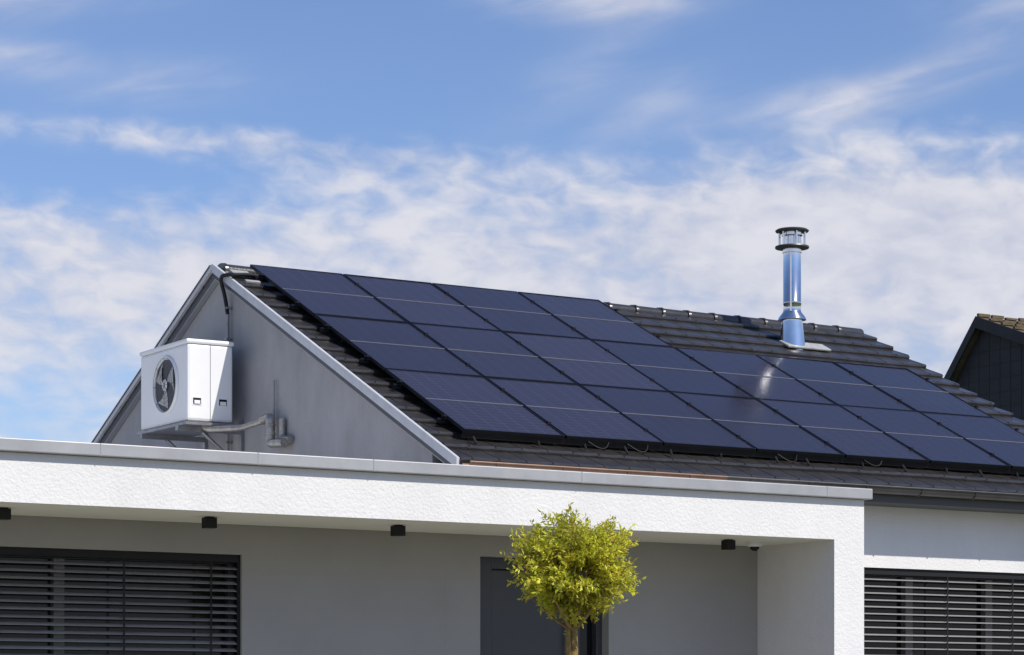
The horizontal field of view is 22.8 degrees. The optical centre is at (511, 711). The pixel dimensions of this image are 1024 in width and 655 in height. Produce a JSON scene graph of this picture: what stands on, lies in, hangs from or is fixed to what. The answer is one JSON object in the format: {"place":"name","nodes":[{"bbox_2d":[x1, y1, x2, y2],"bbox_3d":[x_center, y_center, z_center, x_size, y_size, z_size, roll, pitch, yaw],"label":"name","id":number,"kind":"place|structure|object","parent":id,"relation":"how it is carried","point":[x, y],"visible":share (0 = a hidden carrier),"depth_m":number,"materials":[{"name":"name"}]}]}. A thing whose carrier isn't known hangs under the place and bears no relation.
{"place":"outdoors","nodes":[
{"label":"outdoors","id":0,"kind":"place"},
{"bbox_2d":[110,283,442,462],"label":"gable walls","id":1,"kind":"structure","parent":0,"point":[321,410],"depth_m":27.30,"materials":[{"name":"grey paint"}]},
{"bbox_2d":[137,273,293,451],"bbox_3d":[-3.134,-3.445,28.024,1.185,2.889,2.416,0,0,-32],"label":"air source heat pump","id":2,"kind":"object","parent":1,"relation":"attached to","point":[186,389],"visible":0.99,"depth_m":27.88,"materials":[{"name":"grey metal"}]},
{"bbox_2d":[100,274,460,463],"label":"roof deck","id":3,"kind":"structure","parent":1,"relation":"on","point":[172,338],"depth_m":27.72,"materials":[{"name":"grey metal"}]},
{"bbox_2d":[91,265,210,442],"bbox_3d":[0.599,-3.647,31.089,9.366,2.783,10.902,0,0,-32],"label":"verge drip edge","id":4,"kind":"object","parent":3,"relation":"attached to","point":[154,347],"visible":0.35,"depth_m":29.89,"materials":[{"name":"grey metal"}]},
{"bbox_2d":[98,273,212,442],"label":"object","id":5,"kind":"object","parent":3,"relation":"on","point":[164,344],"visible":0.02,"depth_m":29.70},
{"bbox_2d":[229,269,260,283],"bbox_3d":[-2.971,-4.850,28.365,0.220,0.206,0.404,0,0,-32],"label":"ridge flashing","id":6,"kind":"object","parent":3,"relation":"on","point":[246,280],"visible":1,"depth_m":28.24,"materials":[{"name":"silver metal"}]},
{"bbox_2d":[104,279,445,463],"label":"verge soffit","id":7,"kind":"structure","parent":3,"relation":"attached to","point":[180,334],"depth_m":29.17,"materials":[{"name":"grey"}]},
{"bbox_2d":[93,264,459,463],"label":"verge boards","id":8,"kind":"object","parent":3,"relation":"attached to","point":[425,436],"visible":0.75,"depth_m":26.66,"materials":[{"name":"metal"}]},
{"bbox_2d":[218,263,863,333],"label":"ridge tiles","id":9,"kind":"object","parent":3,"relation":"on","point":[636,308],"visible":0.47,"depth_m":32.08,"materials":[{"name":"black tile"}]},
{"bbox_2d":[462,460,727,479],"bbox_3d":[0.845,-2.315,24.745,3.000,0.091,0.168,0,0,-32],"label":"brown gutter","id":10,"kind":"object","parent":3,"relation":"attached to","point":[586,469],"visible":0.33,"depth_m":24.64,"materials":[{"name":"brown metal"}]},
{"bbox_2d":[220,268,1023,493],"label":"roof tiles front","id":11,"kind":"object","parent":3,"relation":"on","point":[729,336],"visible":0.34,"depth_m":27.10,"materials":[{"name":"black tile"}]},
{"bbox_2d":[250,264,1023,476],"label":"solar panel array","id":12,"kind":"object","parent":3,"relation":"on","point":[473,363],"visible":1,"depth_m":28.01,"materials":[{"name":"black glass"}]},
{"bbox_2d":[775,227,830,351],"bbox_3d":[3.623,-5.272,31.926,0.695,1.585,0.430,0,0,-32],"label":"steel chimney flue","id":13,"kind":"object","parent":3,"relation":"on","point":[792,317],"visible":0.98,"depth_m":31.75,"materials":[{"name":"silver metal"}]},
{"bbox_2d":[727,476,1023,502],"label":"gutter zinc","id":14,"kind":"object","parent":3,"relation":"attached to","point":[935,492],"visible":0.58,"depth_m":26.75,"materials":[{"name":"metal"}]},
{"bbox_2d":[864,493,1023,513],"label":"eaves board","id":15,"kind":"object","parent":3,"relation":"attached to","point":[937,503],"visible":0.17,"depth_m":27.24,"materials":[{"name":"grey"}]},
{"bbox_2d":[0,502,831,545],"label":"porch soffit","id":16,"kind":"structure","parent":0,"point":[93,512],"depth_m":22.97,"materials":[{"name":"white paint"}]},
{"bbox_2d":[0,507,10,519],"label":"ceiling spotlight","id":17,"kind":"object","parent":16,"relation":"attached to","point":[5,513],"visible":1,"depth_m":21.25,"materials":[{"name":"black plastic"}]},
{"bbox_2d":[202,516,216,528],"bbox_3d":[-2.653,-1.657,22.282,0.104,0.103,0.104,0,0,-32],"label":"ceiling spotlight","id":18,"kind":"object","parent":16,"relation":"attached to","point":[209,522],"visible":1,"depth_m":22.24,"materials":[{"name":"black plastic"}]},
{"bbox_2d":[390,525,405,535],"bbox_3d":[-1.044,-1.657,23.274,0.104,0.103,0.104,0,0,-32],"label":"ceiling spotlight","id":19,"kind":"object","parent":16,"relation":"attached to","point":[397,530],"visible":1,"depth_m":23.23,"materials":[{"name":"black plastic"}]},
{"bbox_2d":[721,539,735,549],"bbox_3d":[2.148,-1.657,25.241,0.104,0.103,0.104,0,0,-32],"label":"ceiling spotlight","id":20,"kind":"object","parent":16,"relation":"attached to","point":[728,544],"visible":1,"depth_m":25.21,"materials":[{"name":"black plastic"}]},
{"bbox_2d":[0,0,1023,442],"label":"sky","id":21,"kind":"structure","parent":0,"point":[646,153],"materials":[{"name":"blue"}]},
{"bbox_2d":[500,502,645,654],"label":"ball willow tree","id":22,"kind":"object","parent":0,"point":[579,549],"visible":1,"depth_m":21.29,"materials":[{"name":"green plant"}]},
{"bbox_2d":[443,463,756,654],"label":"porch back wall","id":23,"kind":"structure","parent":0,"point":[694,599],"depth_m":25.73,"materials":[{"name":"white paint"}]},
{"bbox_2d":[480,557,601,654],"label":"entrance door","id":24,"kind":"structure","parent":23,"relation":"in","point":[510,624],"depth_m":24.97,"materials":[{"name":"grey metal"}]},
{"label":"ground","id":25,"kind":"structure","parent":0,"visible":0},
{"bbox_2d":[0,515,444,654],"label":"annex wall","id":26,"kind":"structure","parent":25,"relation":"on","point":[314,591],"depth_m":23.64,"materials":[{"name":"white paint"}]},
{"bbox_2d":[0,555,233,654],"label":"window glazing","id":27,"kind":"structure","parent":26,"relation":"attached to","point":[104,598],"depth_m":22.82,"materials":[{"name":"glass"}]},
{"bbox_2d":[0,547,239,654],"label":"window venetian blind","id":28,"kind":"object","parent":26,"relation":"attached to","point":[101,554],"depth_m":22.68,"materials":[{"name":"metal"}]},
{"bbox_2d":[0,452,863,654],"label":"porch fascia","id":29,"kind":"structure","parent":25,"relation":"on","point":[810,598],"depth_m":23.43,"materials":[{"name":"white paint"}]},
{"bbox_2d":[0,437,872,499],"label":"coping","id":30,"kind":"object","parent":29,"relation":"on","point":[35,446],"visible":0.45,"depth_m":22.69,"materials":[{"name":"metal"}]},
{"bbox_2d":[97,443,827,497],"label":"coping joints","id":31,"kind":"object","parent":30,"relation":"on","point":[373,468],"visible":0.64,"depth_m":22.47,"materials":[{"name":"grey metal"}]},
{"bbox_2d":[747,541,761,550],"bbox_3d":[2.442,-1.661,25.584,0.150,0.094,0.150,0,0,-32],"label":"security camera","id":32,"kind":"object","parent":29,"relation":"attached to","point":[754,545],"visible":1,"depth_m":25.53,"materials":[{"name":"white plastic"}]},
{"bbox_2d":[864,506,1023,573],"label":"front wall","id":33,"kind":"structure","parent":25,"relation":"on","point":[925,539],"depth_m":27.68,"materials":[{"name":"white paint"}]},
{"bbox_2d":[864,574,1023,654],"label":"window glazing","id":34,"kind":"structure","parent":33,"relation":"attached to","point":[937,618],"depth_m":27.94,"materials":[{"name":"glass"}]},
{"bbox_2d":[864,568,1023,654],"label":"window venetian blind","id":35,"kind":"object","parent":33,"relation":"attached to","point":[939,573],"depth_m":27.74,"materials":[{"name":"metal"}]},
{"bbox_2d":[955,330,1023,419],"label":"slate gable wall","id":36,"kind":"structure","parent":25,"relation":"on","point":[1017,380],"depth_m":49.62,"materials":[{"name":"black wood"}]},
{"bbox_2d":[950,329,980,381],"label":"roof back","id":37,"kind":"structure","parent":36,"relation":"on","point":[966,354],"depth_m":50.31,"materials":[{"name":"brown tile"}]},
{"bbox_2d":[944,316,1023,379],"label":"verge trim","id":38,"kind":"structure","parent":37,"relation":"attached to","point":[1006,332],"depth_m":49.71,"materials":[{"name":"dark grey painted metal"}]},
{"bbox_2d":[958,333,1023,418],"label":"cladding joints","id":39,"kind":"object","parent":36,"relation":"attached to","point":[989,379],"visible":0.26,"depth_m":49.66,"materials":[{"name":"black wood"}]},
{"bbox_2d":[980,317,1023,331],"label":"roof front","id":40,"kind":"structure","parent":36,"relation":"on","point":[1004,325],"depth_m":49.61,"materials":[{"name":"brown tile"}]},
{"bbox_2d":[977,313,1023,329],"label":"tile courses","id":41,"kind":"object","parent":40,"relation":"on","point":[1019,324],"visible":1,"depth_m":49.87,"materials":[{"name":"tile"}]}
]}

